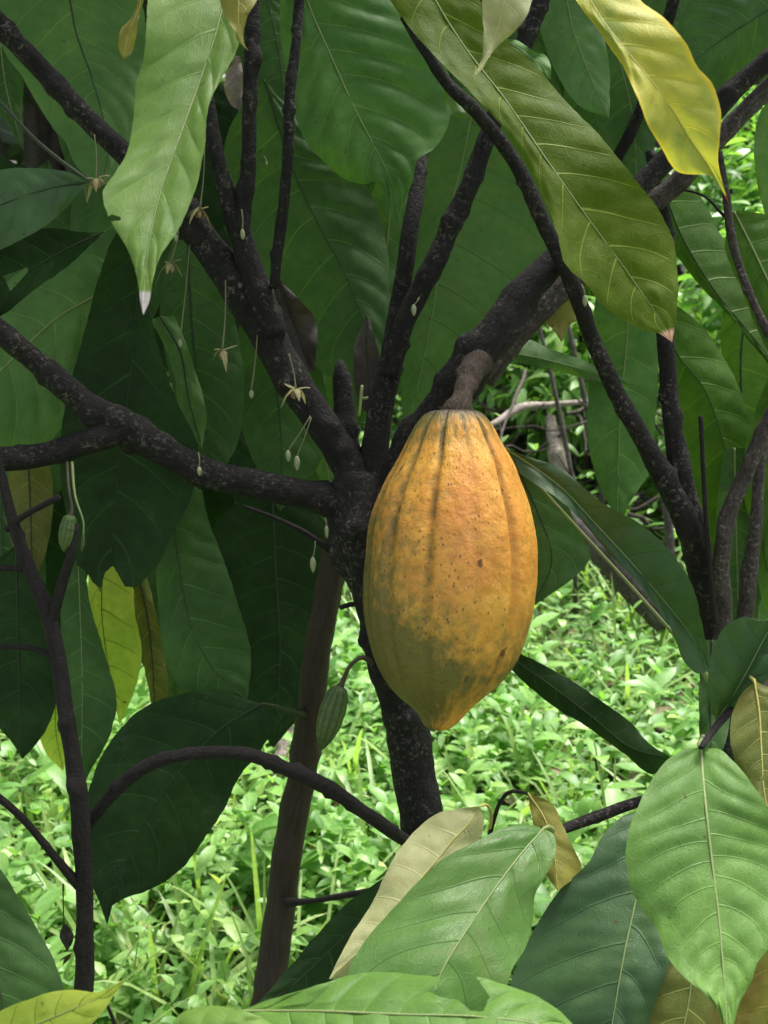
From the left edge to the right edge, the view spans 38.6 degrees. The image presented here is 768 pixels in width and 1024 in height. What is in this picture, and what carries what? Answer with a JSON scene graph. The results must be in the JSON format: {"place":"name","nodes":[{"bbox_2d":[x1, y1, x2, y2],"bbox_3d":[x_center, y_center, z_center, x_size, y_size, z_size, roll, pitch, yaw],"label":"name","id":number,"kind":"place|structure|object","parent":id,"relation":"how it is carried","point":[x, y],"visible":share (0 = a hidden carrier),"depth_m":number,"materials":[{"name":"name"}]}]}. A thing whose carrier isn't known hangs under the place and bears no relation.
{"place":"outdoors","nodes":[
{"label":"outdoors","id":0,"kind":"place"},
{"bbox_2d":[0,225,721,1023],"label":"ground","id":1,"kind":"structure","parent":0,"point":[452,737],"depth_m":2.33,"materials":[{"name":"green plant"}]},
{"bbox_2d":[0,450,94,1023],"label":"cacao sapling","id":2,"kind":"object","parent":1,"relation":"on","point":[28,969],"visible":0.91,"depth_m":0.87,"materials":[{"name":"brown plant"}]},
{"bbox_2d":[0,0,147,171],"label":"forest tree","id":3,"kind":"object","parent":1,"relation":"on","point":[37,125],"visible":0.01,"depth_m":8.03,"materials":[{"name":"brown plant"}]},
{"bbox_2d":[164,366,172,387],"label":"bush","id":4,"kind":"object","parent":1,"relation":"on","point":[167,371],"depth_m":4.28,"materials":[{"name":"green plant"}]},
{"bbox_2d":[220,60,232,85],"bbox_3d":[-0.390,-4.082,7.701,3.115,5.973,3.656,-11,19,-33],"label":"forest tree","id":5,"kind":"object","parent":1,"relation":"on","point":[222,81],"depth_m":8.05,"materials":[{"name":"green plant"}]},
{"bbox_2d":[267,725,293,812],"bbox_3d":[-0.200,0.508,2.195,0.045,0.328,0.241,6,17,21],"label":"dead branch","id":6,"kind":"object","parent":1,"relation":"on","point":[282,744],"visible":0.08,"depth_m":2.17,"materials":[{"name":"brown wood"}]},
{"bbox_2d":[0,972,571,1023],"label":"cacao sapling","id":7,"kind":"object","parent":1,"relation":"on","point":[381,998],"visible":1,"depth_m":0.56,"materials":[{"name":"green plant"}]},
{"bbox_2d":[243,505,367,1006],"bbox_3d":[-0.128,0.514,1.114,0.274,1.105,0.175,-8,18,-25],"label":"cacao tree","id":8,"kind":"object","parent":1,"relation":"on","point":[283,901],"visible":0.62,"depth_m":1.14,"materials":[{"name":"brown plant"}]},
{"bbox_2d":[349,592,356,642],"bbox_3d":[-0.073,0.290,3.065,0.058,0.288,0.382,-1,16,-3],"label":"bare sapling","id":9,"kind":"object","parent":1,"relation":"on","point":[354,619],"visible":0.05,"depth_m":3.08,"materials":[{"name":"grey wood"}]},
{"bbox_2d":[0,289,720,1023],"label":"undergrowth","id":10,"kind":"object","parent":1,"relation":"on","point":[316,873],"visible":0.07,"depth_m":1.96,"materials":[{"name":"green plant"}]},
{"bbox_2d":[0,14,767,224],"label":"distant wood","id":11,"kind":"object","parent":1,"relation":"on","point":[13,150],"depth_m":13.17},
{"bbox_2d":[0,0,767,923],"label":"cacao tree","id":12,"kind":"object","parent":1,"relation":"on","point":[300,246],"visible":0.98,"depth_m":0.99,"materials":[{"name":"green plant"}]},
{"bbox_2d":[58,461,76,551],"bbox_3d":[-0.252,-0.005,0.884,0.015,0.063,0.053,-1,16,-4],"label":"cocoa pod","id":13,"kind":"object","parent":12,"relation":"hanging from","point":[67,528],"visible":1,"depth_m":0.87,"materials":[{"name":"green plant"}]},
{"bbox_2d":[70,461,84,551],"bbox_3d":[-0.249,-0.005,0.893,0.005,0.064,0.048,-6,17,-21],"label":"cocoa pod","id":14,"kind":"object","parent":12,"relation":"hanging from","point":[82,542],"visible":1,"depth_m":0.88,"materials":[{"name":"green plant"}]},
{"bbox_2d":[316,655,374,750],"bbox_3d":[-0.031,0.164,0.960,0.070,0.076,0.022,-14,21,-39],"label":"cocoa pod","id":15,"kind":"object","parent":12,"relation":"hanging from","point":[332,711],"visible":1,"depth_m":0.94,"materials":[{"name":"green plant"}]},
{"bbox_2d":[363,350,537,730],"bbox_3d":[0.052,0.016,0.898,0.138,0.289,0.213,0,16,0],"label":"cocoa pod","id":16,"kind":"object","parent":12,"relation":"hanging from","point":[450,576],"visible":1,"depth_m":0.82,"materials":[{"name":"orange plant"}]},
{"bbox_2d":[359,320,578,455],"bbox_3d":[0.357,-0.778,4.833,1.628,1.534,1.234,0,16,0],"label":"bush","id":17,"kind":"object","parent":1,"relation":"on","point":[396,422],"depth_m":4.88,"materials":[{"name":"green plant"}]},
{"bbox_2d":[257,617,767,1023],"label":"cacao sapling","id":18,"kind":"object","parent":1,"relation":"on","point":[656,911],"visible":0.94,"depth_m":0.67,"materials":[{"name":"green plant"}]},
{"bbox_2d":[389,286,659,469],"bbox_3d":[0.503,-0.483,3.982,1.211,1.301,0.753,0,16,0],"label":"bush","id":19,"kind":"object","parent":1,"relation":"on","point":[521,439],"visible":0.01,"depth_m":3.96,"materials":[{"name":"green plant"}]},
{"bbox_2d":[538,327,577,621],"bbox_3d":[0.485,-0.059,3.051,0.018,0.927,0.214,-12,20,-36],"label":"bare pole","id":20,"kind":"object","parent":1,"relation":"on","point":[566,449],"visible":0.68,"depth_m":3.00,"materials":[{"name":"grey plant"}]},
{"bbox_2d":[545,414,592,601],"bbox_3d":[0.583,0.001,3.467,0.087,0.570,0.369,-4,17,-15],"label":"dead tree","id":21,"kind":"object","parent":1,"relation":"on","point":[552,438],"visible":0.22,"depth_m":3.49,"materials":[{"name":"grey wood"}]},
{"bbox_2d":[477,369,682,600],"bbox_3d":[0.653,-0.072,3.454,1.028,0.973,0.989,5,17,16],"label":"brush pile","id":22,"kind":"object","parent":1,"relation":"on","point":[638,501],"visible":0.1,"depth_m":3.42,"materials":[{"name":"wood"}]},
{"bbox_2d":[491,399,587,426],"bbox_3d":[0.451,-0.279,3.290,0.681,0.095,0.108,-9,18,-28],"label":"fallen branch","id":23,"kind":"object","parent":22,"relation":"on","point":[521,407],"visible":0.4,"depth_m":3.31,"materials":[{"name":"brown wood"}]},
{"bbox_2d":[567,325,609,602],"bbox_3d":[0.607,-0.134,3.285,0.021,0.951,0.263,-11,20,-34],"label":"bare pole","id":24,"kind":"object","parent":1,"relation":"on","point":[582,388],"visible":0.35,"depth_m":3.25,"materials":[{"name":"grey plant"}]},
{"bbox_2d":[473,287,714,498],"bbox_3d":[0.690,-0.361,3.919,1.011,1.098,0.862,0,16,0],"label":"bush","id":25,"kind":"object","parent":1,"relation":"on","point":[567,387],"visible":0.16,"depth_m":3.71,"materials":[{"name":"green plant"}]},
{"bbox_2d":[594,739,603,806],"bbox_3d":[0.427,0.560,2.153,0.016,0.224,0.071,-7,17,-23],"label":"weed stalk","id":26,"kind":"object","parent":1,"relation":"on","point":[596,770],"visible":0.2,"depth_m":2.15,"materials":[{"name":"green plant"}]},
{"bbox_2d":[570,509,668,631],"bbox_3d":[0.579,0.135,2.784,0.121,0.285,0.402,-14,21,-41],"label":"fallen log","id":27,"kind":"object","parent":1,"relation":"on","point":[623,589],"visible":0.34,"depth_m":2.72,"materials":[{"name":"wood"}]},
{"bbox_2d":[505,150,767,773],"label":"cacao tree","id":28,"kind":"object","parent":1,"relation":"on","point":[713,400],"visible":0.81,"depth_m":1.01,"materials":[{"name":"green plant"}]},
{"bbox_2d":[660,497,674,641],"bbox_3d":[0.778,0.186,3.036,0.032,0.467,0.084,-6,17,-21],"label":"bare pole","id":29,"kind":"object","parent":1,"relation":"on","point":[669,539],"visible":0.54,"depth_m":2.99,"materials":[{"name":"grey plant"}]},
{"bbox_2d":[631,200,764,530],"bbox_3d":[1.217,-0.372,3.635,0.977,1.270,1.025,0,16,0],"label":"bush","id":30,"kind":"object","parent":1,"relation":"on","point":[706,300],"visible":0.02,"depth_m":3.54,"materials":[{"name":"green plant"}]},
{"bbox_2d":[654,85,763,348],"bbox_3d":[1.665,-0.878,4.559,1.604,1.814,1.468,0,16,0],"label":"bush","id":31,"kind":"object","parent":1,"relation":"on","point":[739,160],"visible":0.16,"depth_m":4.25,"materials":[{"name":"green plant"}]},
{"bbox_2d":[655,80,762,308],"bbox_3d":[2.175,-4.415,7.644,3.570,6.650,2.944,5,17,17],"label":"forest tree","id":32,"kind":"object","parent":1,"relation":"on","point":[681,268],"depth_m":8.18,"materials":[{"name":"green plant"}]},
{"bbox_2d":[715,108,761,225],"bbox_3d":[4.206,-4.022,7.481,3.890,6.154,2.859,0,16,0],"label":"forest tree","id":33,"kind":"object","parent":1,"relation":"on","point":[750,126],"visible":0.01,"depth_m":8.46,"materials":[{"name":"green plant"}]}
]}

